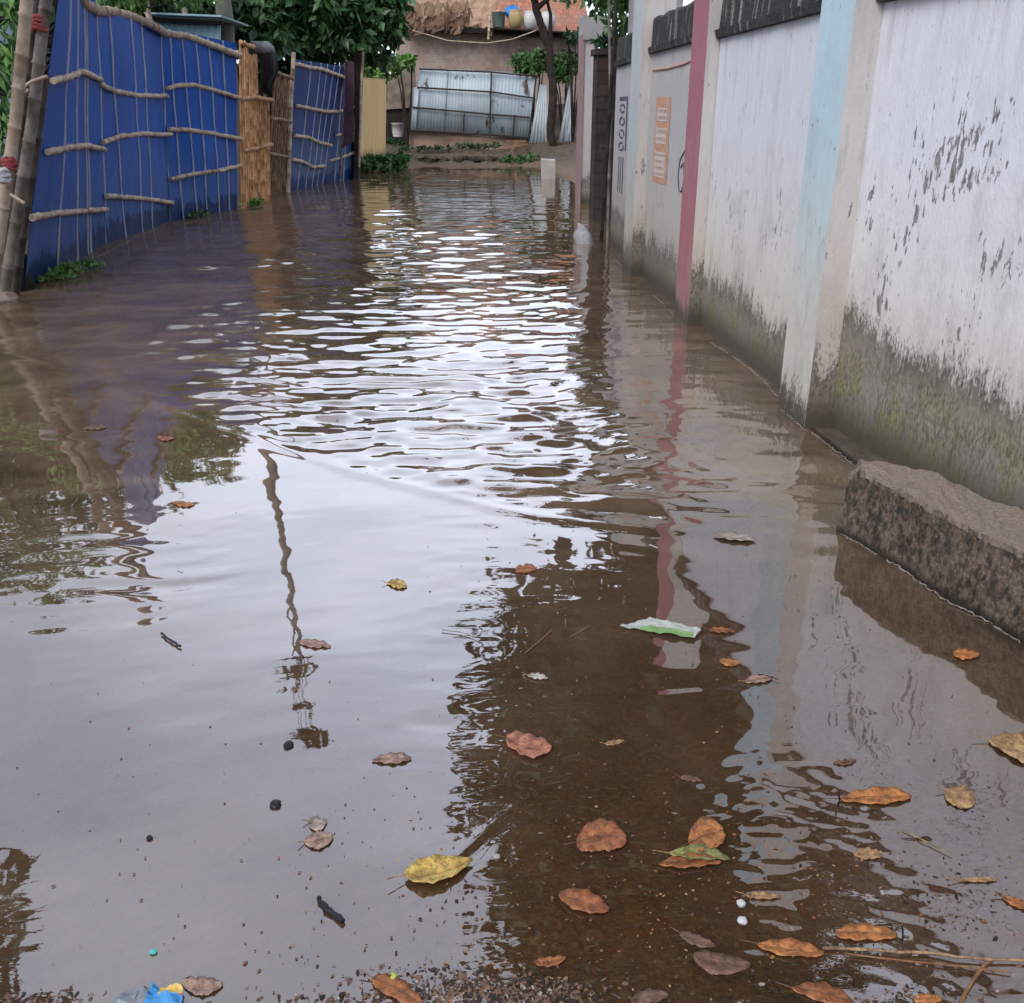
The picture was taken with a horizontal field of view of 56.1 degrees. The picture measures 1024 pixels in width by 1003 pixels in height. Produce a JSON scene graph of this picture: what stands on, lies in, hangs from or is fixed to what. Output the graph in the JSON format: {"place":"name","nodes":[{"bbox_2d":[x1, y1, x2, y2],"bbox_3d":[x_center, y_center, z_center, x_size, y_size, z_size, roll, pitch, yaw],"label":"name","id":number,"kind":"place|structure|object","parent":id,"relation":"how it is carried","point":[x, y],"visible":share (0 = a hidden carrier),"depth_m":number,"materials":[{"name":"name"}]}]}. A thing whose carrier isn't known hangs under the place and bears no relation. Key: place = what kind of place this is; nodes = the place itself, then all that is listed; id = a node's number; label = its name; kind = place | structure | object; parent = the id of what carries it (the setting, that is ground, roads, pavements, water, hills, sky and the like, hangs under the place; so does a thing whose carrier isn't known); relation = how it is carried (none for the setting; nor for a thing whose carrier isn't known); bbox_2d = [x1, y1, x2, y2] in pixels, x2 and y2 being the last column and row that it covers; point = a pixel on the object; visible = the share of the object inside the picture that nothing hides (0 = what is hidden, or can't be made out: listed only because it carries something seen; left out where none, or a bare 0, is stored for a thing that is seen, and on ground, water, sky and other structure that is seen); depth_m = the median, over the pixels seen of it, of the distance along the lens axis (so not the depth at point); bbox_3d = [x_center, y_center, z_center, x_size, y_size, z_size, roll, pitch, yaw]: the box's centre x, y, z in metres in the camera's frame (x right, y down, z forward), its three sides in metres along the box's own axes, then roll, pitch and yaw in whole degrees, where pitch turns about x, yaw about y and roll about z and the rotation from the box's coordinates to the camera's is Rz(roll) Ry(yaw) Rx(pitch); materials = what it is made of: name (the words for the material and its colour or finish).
{"place":"outdoors","nodes":[
{"label":"outdoors","id":0,"kind":"place"},
{"bbox_2d":[144,12,248,39],"bbox_3d":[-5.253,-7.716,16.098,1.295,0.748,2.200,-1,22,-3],"label":"tin shed","id":1,"kind":"structure","parent":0,"point":[205,25],"depth_m":15.30,"materials":[{"name":"metal"}]},
{"bbox_2d":[0,166,934,635],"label":"water","id":2,"kind":"structure","parent":0,"point":[466,368],"depth_m":4.96,"materials":[{"name":"liquid"}]},
{"bbox_2d":[36,265,84,282],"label":"weed clump","id":3,"kind":"object","parent":2,"relation":"on","point":[55,272],"visible":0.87,"depth_m":9.23,"materials":[{"name":"green plant"}]},
{"bbox_2d":[54,257,106,270],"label":"weed clump","id":4,"kind":"object","parent":2,"relation":"on","point":[88,263],"visible":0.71,"depth_m":9.78,"materials":[{"name":"green plant"}]},
{"bbox_2d":[114,983,181,1002],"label":"snack wrapper","id":5,"kind":"object","parent":2,"relation":"on","point":[155,993],"visible":1,"depth_m":1.75,"materials":[{"name":"blue plastic"}]},
{"bbox_2d":[181,975,222,995],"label":"fallen leaf","id":6,"kind":"object","parent":2,"relation":"on","point":[202,985],"visible":1,"depth_m":1.78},
{"bbox_2d":[302,815,326,830],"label":"fallen leaf","id":7,"kind":"object","parent":2,"relation":"on","point":[317,822],"visible":1,"depth_m":2.18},
{"bbox_2d":[297,830,332,849],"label":"fallen leaf","id":8,"kind":"object","parent":2,"relation":"on","point":[317,839],"visible":1,"depth_m":2.13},
{"bbox_2d":[299,639,330,647],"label":"fallen leaf","id":9,"kind":"object","parent":2,"relation":"on","point":[316,643],"visible":1,"depth_m":2.92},
{"bbox_2d":[317,896,344,923],"bbox_3d":[-0.370,0.825,1.939,0.090,0.013,0.020,20,30,40],"label":"charred stick","id":10,"kind":"object","parent":2,"relation":"on","point":[327,909],"visible":1,"depth_m":1.93,"materials":[{"name":"black wood"}]},
{"bbox_2d":[359,969,422,1002],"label":"fallen leaf","id":11,"kind":"object","parent":2,"relation":"on","point":[400,990],"visible":1,"depth_m":1.77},
{"bbox_2d":[372,752,411,763],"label":"fallen leaf","id":12,"kind":"object","parent":2,"relation":"on","point":[394,758],"visible":1,"depth_m":2.40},
{"bbox_2d":[387,854,472,883],"bbox_3d":[-0.171,0.782,2.029,0.187,0.023,0.079,-11,24,-24],"label":"fallen leaf","id":13,"kind":"object","parent":2,"relation":"on","point":[433,869],"visible":1,"depth_m":2.04,"materials":[{"name":"plant"}]},
{"bbox_2d":[2,770,1023,1002],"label":"leaf mulch","id":14,"kind":"object","parent":2,"relation":"on","point":[501,990],"visible":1,"depth_m":1.77,"materials":[{"name":"plant"}]},
{"bbox_2d":[5,439,1022,1002],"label":"floating specks","id":15,"kind":"object","parent":2,"relation":"on","point":[637,887],"visible":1,"depth_m":1.94,"materials":[{"name":"brown plant"}]},
{"bbox_2d":[494,730,551,757],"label":"fallen leaf","id":16,"kind":"object","parent":2,"relation":"on","point":[528,745],"visible":1,"depth_m":2.45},
{"bbox_2d":[27,226,1019,642],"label":"scum line","id":17,"kind":"object","parent":2,"relation":"on","point":[843,456],"visible":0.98,"depth_m":3.50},
{"bbox_2d":[534,955,565,967],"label":"fallen leaf","id":18,"kind":"object","parent":2,"relation":"on","point":[548,961],"visible":1,"depth_m":1.82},
{"bbox_2d":[558,888,608,913],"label":"fallen leaf","id":19,"kind":"object","parent":2,"relation":"on","point":[574,898],"visible":1,"depth_m":1.96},
{"bbox_2d":[564,818,626,851],"bbox_3d":[0.194,0.747,2.125,0.102,0.015,0.137,16,27,35],"label":"fallen leaf","id":20,"kind":"object","parent":2,"relation":"on","point":[600,834],"visible":1,"depth_m":2.14,"materials":[{"name":"plant"}]},
{"bbox_2d":[631,988,668,1002],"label":"fallen leaf","id":21,"kind":"object","parent":2,"relation":"on","point":[648,995],"visible":1,"depth_m":1.75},
{"bbox_2d":[622,617,701,638],"bbox_3d":[0.468,0.388,3.001,0.247,0.015,0.089,7,23,16],"label":"plastic wrapper","id":22,"kind":"object","parent":2,"relation":"on","point":[661,625],"visible":1,"depth_m":2.99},
{"bbox_2d":[658,852,720,868],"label":"fallen leaf","id":23,"kind":"object","parent":2,"relation":"on","point":[678,861],"visible":1,"depth_m":2.07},
{"bbox_2d":[653,843,729,859],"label":"fallen leaf","id":24,"kind":"object","parent":2,"relation":"on","point":[715,853],"visible":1,"depth_m":2.09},
{"bbox_2d":[670,927,715,947],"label":"fallen leaf","id":25,"kind":"object","parent":2,"relation":"on","point":[691,938],"visible":1,"depth_m":1.87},
{"bbox_2d":[681,816,724,851],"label":"fallen leaf","id":26,"kind":"object","parent":2,"relation":"on","point":[708,831],"visible":1,"depth_m":2.15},
{"bbox_2d":[693,950,750,974],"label":"fallen leaf","id":27,"kind":"object","parent":2,"relation":"on","point":[712,963],"visible":1,"depth_m":1.82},
{"bbox_2d":[714,532,755,540],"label":"fallen leaf","id":28,"kind":"object","parent":2,"relation":"on","point":[735,536],"visible":1,"depth_m":3.65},
{"bbox_2d":[738,673,772,682],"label":"fallen leaf","id":29,"kind":"object","parent":2,"relation":"on","point":[757,678],"visible":1,"depth_m":2.73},
{"bbox_2d":[736,891,780,899],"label":"fallen leaf","id":30,"kind":"object","parent":2,"relation":"on","point":[759,895],"visible":1,"depth_m":1.98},
{"bbox_2d":[739,937,823,956],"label":"fallen leaf","id":31,"kind":"object","parent":2,"relation":"on","point":[791,946],"visible":1,"depth_m":1.85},
{"bbox_2d":[776,981,853,1002],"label":"fallen leaf","id":32,"kind":"object","parent":2,"relation":"on","point":[825,992],"visible":1,"depth_m":1.76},
{"bbox_2d":[820,922,897,940],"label":"fallen leaf","id":33,"kind":"object","parent":2,"relation":"on","point":[860,931],"visible":1,"depth_m":1.89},
{"bbox_2d":[821,786,911,803],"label":"fallen leaf","id":34,"kind":"object","parent":2,"relation":"on","point":[879,795],"visible":1,"depth_m":2.26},
{"bbox_2d":[854,847,881,859],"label":"fallen leaf","id":35,"kind":"object","parent":2,"relation":"on","point":[866,853],"visible":1,"depth_m":2.09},
{"bbox_2d":[822,946,1023,961],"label":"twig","id":36,"kind":"object","parent":2,"relation":"on","point":[936,953],"visible":1,"depth_m":1.84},
{"bbox_2d":[907,992,941,1002],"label":"fallen leaf","id":37,"kind":"object","parent":2,"relation":"on","point":[928,997],"visible":1,"depth_m":1.75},
{"bbox_2d":[844,952,1010,972],"bbox_3d":[0.786,0.874,1.819,0.301,0.004,0.006,3,22,8],"label":"twig","id":38,"kind":"object","parent":2,"relation":"on","point":[935,963],"visible":1,"depth_m":1.82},
{"bbox_2d":[937,784,975,808],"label":"fallen leaf","id":39,"kind":"object","parent":2,"relation":"on","point":[961,796],"visible":1,"depth_m":2.26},
{"bbox_2d":[954,647,978,659],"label":"fallen leaf","id":40,"kind":"object","parent":2,"relation":"on","point":[964,653],"visible":1,"depth_m":2.85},
{"bbox_2d":[949,876,996,882],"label":"fallen leaf","id":41,"kind":"object","parent":2,"relation":"on","point":[981,879],"visible":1,"depth_m":2.02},
{"bbox_2d":[958,960,989,1002],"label":"twig","id":42,"kind":"object","parent":2,"relation":"on","point":[972,981],"visible":1,"depth_m":1.78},
{"bbox_2d":[974,731,1023,762],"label":"fallen leaf","id":43,"kind":"object","parent":2,"relation":"on","point":[1010,744],"visible":1,"depth_m":2.45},
{"bbox_2d":[994,891,1023,908],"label":"fallen leaf","id":44,"kind":"object","parent":2,"relation":"on","point":[1018,902],"visible":1,"depth_m":1.96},
{"bbox_2d":[0,137,1023,1002],"bbox_3d":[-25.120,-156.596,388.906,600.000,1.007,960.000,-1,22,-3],"label":"ground","id":45,"kind":"structure","parent":0,"point":[184,757],"depth_m":2.34,"materials":[{"name":"soil"}]},
{"bbox_2d":[0,291,18,302],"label":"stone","id":46,"kind":"object","parent":45,"relation":"on","point":[7,296],"visible":0.5,"depth_m":8.18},
{"bbox_2d":[0,0,52,291],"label":"bamboo pole","id":47,"kind":"object","parent":46,"relation":"on","point":[30,133],"visible":0.98,"depth_m":7.84,"materials":[{"name":"wood"}]},
{"bbox_2d":[31,14,48,32],"bbox_3d":[-3.708,-3.741,7.518,0.140,0.135,0.118,-1,22,-3],"label":"cloth knot","id":48,"kind":"object","parent":47,"relation":"attached to","point":[35,25],"visible":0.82,"depth_m":7.48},
{"bbox_2d":[0,0,32,273],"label":"bamboo pole","id":49,"kind":"object","parent":45,"relation":"on","point":[24,12],"visible":0.89,"depth_m":7.43,"materials":[{"name":"wood"}]},
{"bbox_2d":[0,167,11,184],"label":"cloth knot","id":50,"kind":"object","parent":49,"relation":"attached to","point":[5,177],"visible":1,"depth_m":7.38,"materials":[{"name":"white fabric"}]},
{"bbox_2d":[0,156,17,171],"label":"cloth knot","id":51,"kind":"object","parent":49,"relation":"attached to","point":[10,162],"visible":0.96,"depth_m":7.44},
{"bbox_2d":[0,0,39,278],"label":"bamboo pole","id":52,"kind":"object","parent":45,"relation":"on","point":[31,45],"visible":0.23,"depth_m":8.00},
{"bbox_2d":[0,0,50,167],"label":"broadleaf tree","id":53,"kind":"object","parent":45,"relation":"on","point":[9,9],"visible":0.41,"depth_m":9.38,"materials":[{"name":"green plant"}]},
{"bbox_2d":[11,77,49,295],"bbox_3d":[-4.093,-2.615,8.134,0.658,1.833,0.091,-1,22,-3],"label":"bamboo pole","id":54,"kind":"object","parent":45,"relation":"on","point":[17,275],"visible":0.61,"depth_m":8.13,"materials":[{"name":"wood"}]},
{"bbox_2d":[1,0,224,74],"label":"broadleaf tree","id":55,"kind":"object","parent":45,"relation":"on","point":[136,6],"visible":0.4,"depth_m":12.68,"materials":[{"name":"green plant"}]},
{"bbox_2d":[23,0,242,290],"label":"blue tin fence","id":56,"kind":"object","parent":45,"relation":"on","point":[139,128],"visible":0.95,"depth_m":12.09,"materials":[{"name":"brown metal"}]},
{"bbox_2d":[47,0,254,51],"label":"dark tree","id":57,"kind":"object","parent":45,"relation":"on","point":[172,8],"visible":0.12,"depth_m":18.55,"materials":[{"name":"green plant"}]},
{"bbox_2d":[215,0,240,200],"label":"tall tree","id":58,"kind":"object","parent":45,"relation":"on","point":[227,29],"visible":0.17,"depth_m":16.45,"materials":[{"name":"plant"}]},
{"bbox_2d":[238,39,273,207],"bbox_3d":[-4.359,-6.272,16.334,0.369,2.758,1.839,0,22,1],"label":"bamboo fence","id":59,"kind":"object","parent":45,"relation":"on","point":[255,144],"visible":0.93,"depth_m":16.23,"materials":[{"name":"wood"}]},
{"bbox_2d":[250,41,274,53],"bbox_3d":[-4.246,-7.665,16.186,0.437,0.206,0.244,6,23,14],"label":"grey sheeting","id":60,"kind":"object","parent":59,"relation":"on","point":[264,47],"visible":0.98,"depth_m":16.14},
{"bbox_2d":[256,50,277,90],"bbox_3d":[-4.350,-7.665,16.971,0.411,0.736,0.230,-1,22,-3],"label":"black tarpaulin","id":61,"kind":"object","parent":59,"relation":"hanging from","point":[269,67],"visible":0.73,"depth_m":16.96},
{"bbox_2d":[237,47,287,171],"bbox_3d":[-6.332,-9.443,23.840,1.594,4.124,10.927,2,22,6],"label":"hedge","id":62,"kind":"object","parent":45,"relation":"on","point":[259,78],"visible":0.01,"depth_m":23.45,"materials":[{"name":"green plant"}]},
{"bbox_2d":[270,71,295,196],"bbox_3d":[-4.389,-6.880,18.166,0.496,2.305,1.580,0,22,0],"label":"bamboo fence","id":63,"kind":"object","parent":45,"relation":"on","point":[277,124],"visible":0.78,"depth_m":18.15,"materials":[{"name":"wood"}]},
{"bbox_2d":[286,52,295,192],"bbox_3d":[-4.311,-7.297,18.707,0.417,2.658,0.098,-1,22,-3],"label":"bamboo post","id":64,"kind":"object","parent":45,"relation":"on","point":[290,115],"visible":0.93,"depth_m":18.66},
{"bbox_2d":[290,59,345,190],"bbox_3d":[-4.154,-7.725,20.114,0.621,2.676,2.850,4,22,9],"label":"blue tin fence","id":65,"kind":"object","parent":45,"relation":"on","point":[316,94],"visible":0.92,"depth_m":19.92,"materials":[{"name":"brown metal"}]},
{"bbox_2d":[342,61,353,147],"bbox_3d":[-3.605,-8.722,21.121,0.363,1.780,0.050,-1,22,-3],"label":"purple sheet","id":66,"kind":"object","parent":65,"relation":"attached to","point":[348,131],"visible":1,"depth_m":21.11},
{"bbox_2d":[232,0,416,114],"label":"dark tree","id":67,"kind":"object","parent":45,"relation":"on","point":[331,32],"visible":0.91,"depth_m":21.50,"materials":[{"name":"green plant"}]},
{"bbox_2d":[326,64,354,182],"bbox_3d":[-3.815,-8.520,22.015,0.533,2.706,1.658,7,23,16],"label":"blue tin fence","id":68,"kind":"object","parent":45,"relation":"on","point":[347,165],"visible":0.37,"depth_m":22.01,"materials":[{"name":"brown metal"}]},
{"bbox_2d":[353,49,362,178],"bbox_3d":[-3.617,-9.074,22.626,0.396,2.893,0.300,-1,22,-3],"label":"gate post","id":69,"kind":"object","parent":45,"relation":"on","point":[357,76],"visible":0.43,"depth_m":22.40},
{"bbox_2d":[358,50,363,167],"bbox_3d":[-3.508,-9.143,22.335,0.311,2.595,0.068,-1,22,-3],"label":"bamboo post","id":70,"kind":"object","parent":69,"relation":"attached to","point":[360,110],"visible":1,"depth_m":22.32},
{"bbox_2d":[354,77,386,171],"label":"yellow wall","id":71,"kind":"structure","parent":45,"relation":"on","point":[373,133],"depth_m":26.40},
{"bbox_2d":[363,50,405,102],"bbox_3d":[-4.150,-12.511,29.850,1.810,2.939,1.386,-1,22,-3],"label":"bush","id":72,"kind":"object","parent":45,"relation":"on","point":[371,72],"visible":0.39,"depth_m":29.38,"materials":[{"name":"green plant"}]},
{"bbox_2d":[360,149,411,171],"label":"weed clump","id":73,"kind":"object","parent":45,"relation":"on","point":[376,162],"visible":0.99,"depth_m":25.73,"materials":[{"name":"green plant"}]},
{"bbox_2d":[386,108,408,141],"bbox_3d":[-4.093,-13.338,33.973,1.087,1.216,0.350,-1,22,-3],"label":"dark recess","id":74,"kind":"object","parent":45,"relation":"on","point":[394,115],"visible":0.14,"depth_m":33.75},
{"bbox_2d":[391,123,403,136],"bbox_3d":[-3.931,-12.792,33.043,0.460,0.440,0.448,-1,22,-3],"label":"white bucket","id":75,"kind":"object","parent":45,"relation":"on","point":[397,129],"visible":0.99,"depth_m":32.90,"materials":[{"name":"plastic"}]},
{"bbox_2d":[386,69,415,108],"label":"rubble wall","id":76,"kind":"structure","parent":45,"relation":"on","point":[393,96],"depth_m":33.31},
{"bbox_2d":[393,50,418,145],"bbox_3d":[-3.657,-13.550,32.311,1.140,3.011,1.254,-1,22,-3],"label":"bush","id":77,"kind":"object","parent":45,"relation":"on","point":[408,60],"visible":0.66,"depth_m":32.11,"materials":[{"name":"green plant"}]},
{"bbox_2d":[397,143,456,152],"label":"weed clump","id":78,"kind":"object","parent":45,"relation":"on","point":[428,149],"visible":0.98,"depth_m":31.71,"materials":[{"name":"green plant"}]},
{"bbox_2d":[409,132,529,149],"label":"rubble plinth","id":79,"kind":"structure","parent":45,"relation":"on","point":[418,139],"depth_m":33.05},
{"bbox_2d":[410,68,538,138],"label":"tin gate","id":80,"kind":"structure","parent":45,"relation":"on","point":[474,102],"depth_m":32.54,"materials":[{"name":"metal"}]},
{"bbox_2d":[412,153,538,163],"bbox_3d":[-1.433,-10.496,29.742,5.032,0.534,1.404,0,22,0],"label":"broken step","id":81,"kind":"object","parent":45,"relation":"on","point":[430,159],"visible":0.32,"depth_m":29.37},
{"bbox_2d":[450,141,501,150],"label":"weed clump","id":82,"kind":"object","parent":45,"relation":"on","point":[477,145],"visible":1,"depth_m":29.23,"materials":[{"name":"green plant"}]},
{"bbox_2d":[396,0,587,135],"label":"brick house","id":83,"kind":"structure","parent":45,"relation":"on","point":[461,20],"depth_m":34.39,"materials":[{"name":"brown brick"}]},
{"bbox_2d":[491,11,505,27],"bbox_3d":[-0.467,-16.711,33.298,0.520,0.470,0.507,-1,22,-3],"label":"paint bucket","id":84,"kind":"object","parent":83,"relation":"on","point":[498,19],"visible":1,"depth_m":33.14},
{"bbox_2d":[508,9,522,27],"bbox_3d":[0.134,-16.750,33.321,0.540,0.560,0.526,-1,22,-3],"label":"clay pot","id":85,"kind":"object","parent":83,"relation":"on","point":[515,18],"visible":1,"depth_m":33.14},
{"bbox_2d":[523,11,536,28],"bbox_3d":[0.647,-16.726,33.364,0.540,0.560,0.526,-1,22,-3],"label":"pot","id":86,"kind":"object","parent":83,"relation":"on","point":[529,20],"visible":0.8,"depth_m":33.18,"materials":[{"name":"white ceramic"}]},
{"bbox_2d":[499,151,539,163],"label":"weed clump","id":87,"kind":"object","parent":45,"relation":"on","point":[510,158],"visible":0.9,"depth_m":29.01,"materials":[{"name":"green plant"}]},
{"bbox_2d":[508,45,545,135],"bbox_3d":[0.751,-13.913,32.948,1.708,3.206,1.238,-12,25,-27],"label":"bush","id":88,"kind":"object","parent":45,"relation":"on","point":[532,62],"visible":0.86,"depth_m":32.38,"materials":[{"name":"green plant"}]},
{"bbox_2d":[529,84,547,143],"bbox_3d":[0.920,-13.140,32.651,0.689,1.939,0.396,-1,22,-3],"label":"tin sheet","id":89,"kind":"object","parent":45,"relation":"on","point":[538,132],"visible":0.8,"depth_m":32.67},
{"bbox_2d":[515,142,575,153],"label":"rubble wall","id":90,"kind":"structure","parent":45,"relation":"on","point":[524,149],"depth_m":31.93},
{"bbox_2d":[541,159,555,178],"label":"concrete block","id":91,"kind":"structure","parent":45,"relation":"on","point":[548,168],"depth_m":23.09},
{"bbox_2d":[531,0,576,146],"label":"leaning tree","id":92,"kind":"object","parent":45,"relation":"on","point":[546,38],"visible":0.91,"depth_m":30.56,"materials":[{"name":"brown plant"}]},
{"bbox_2d":[545,48,578,129],"bbox_3d":[1.798,-13.783,32.726,1.337,3.128,1.414,-1,22,-3],"label":"bush","id":93,"kind":"object","parent":45,"relation":"on","point":[561,67],"visible":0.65,"depth_m":32.32,"materials":[{"name":"green plant"}]},
{"bbox_2d":[548,102,576,137],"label":"rubble wall","id":94,"kind":"structure","parent":45,"relation":"on","point":[557,127],"depth_m":34.21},
{"bbox_2d":[559,82,570,141],"bbox_3d":[1.898,-13.196,32.628,0.267,1.980,0.606,19,29,39],"label":"tin sheet","id":95,"kind":"object","parent":45,"relation":"on","point":[566,119],"visible":0.51,"depth_m":32.71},
{"bbox_2d":[562,26,578,141],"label":"bush","id":96,"kind":"object","parent":45,"relation":"on","point":[572,39],"visible":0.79,"depth_m":31.47,"materials":[{"name":"green plant"}]},
{"bbox_2d":[573,222,593,243],"bbox_3d":[0.889,-3.256,12.007,0.255,0.442,0.665,-1,22,-3],"label":"white sack","id":97,"kind":"object","parent":45,"relation":"on","point":[581,234],"visible":0.56,"depth_m":11.83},
{"bbox_2d":[575,15,607,203],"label":"gate pier","id":98,"kind":"structure","parent":45,"relation":"on","point":[589,27],"depth_m":16.25,"materials":[{"name":"paint"}]},
{"bbox_2d":[589,29,618,220],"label":"brick pier","id":99,"kind":"structure","parent":45,"relation":"on","point":[600,94],"depth_m":13.80,"materials":[{"name":"brown brick"}]},
{"bbox_2d":[579,0,628,39],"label":"tree foliage","id":100,"kind":"object","parent":45,"relation":"on","point":[622,17],"visible":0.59,"depth_m":13.00,"materials":[{"name":"green plant"}]},
{"bbox_2d":[599,0,617,240],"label":"gate pole","id":101,"kind":"object","parent":45,"relation":"on","point":[613,52],"visible":0.91,"depth_m":11.49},
{"bbox_2d":[606,0,611,236],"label":"gate pole","id":102,"kind":"object","parent":45,"relation":"on","point":[609,67],"visible":0.55,"depth_m":11.98,"materials":[{"name":"grey wood"}]},
{"bbox_2d":[628,0,682,33],"bbox_3d":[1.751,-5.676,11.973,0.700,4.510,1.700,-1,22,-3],"label":"house","id":103,"kind":"structure","parent":45,"relation":"on","point":[630,14],"depth_m":12.24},
{"bbox_2d":[610,0,1023,510],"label":"boundary wall","id":104,"kind":"structure","parent":45,"relation":"on","point":[817,213],"depth_m":4.48,"materials":[{"name":"white paint"}]},
{"bbox_2d":[811,425,888,462],"bbox_3d":[1.605,-0.201,4.619,0.173,0.146,0.730,-4,22,-10],"label":"concrete ledge","id":105,"kind":"object","parent":45,"relation":"on","point":[849,448],"visible":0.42,"depth_m":4.62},
{"bbox_2d":[838,457,1023,656],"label":"concrete kerb","id":106,"kind":"structure","parent":45,"relation":"on","point":[953,542],"depth_m":3.24,"materials":[{"name":"concrete"}]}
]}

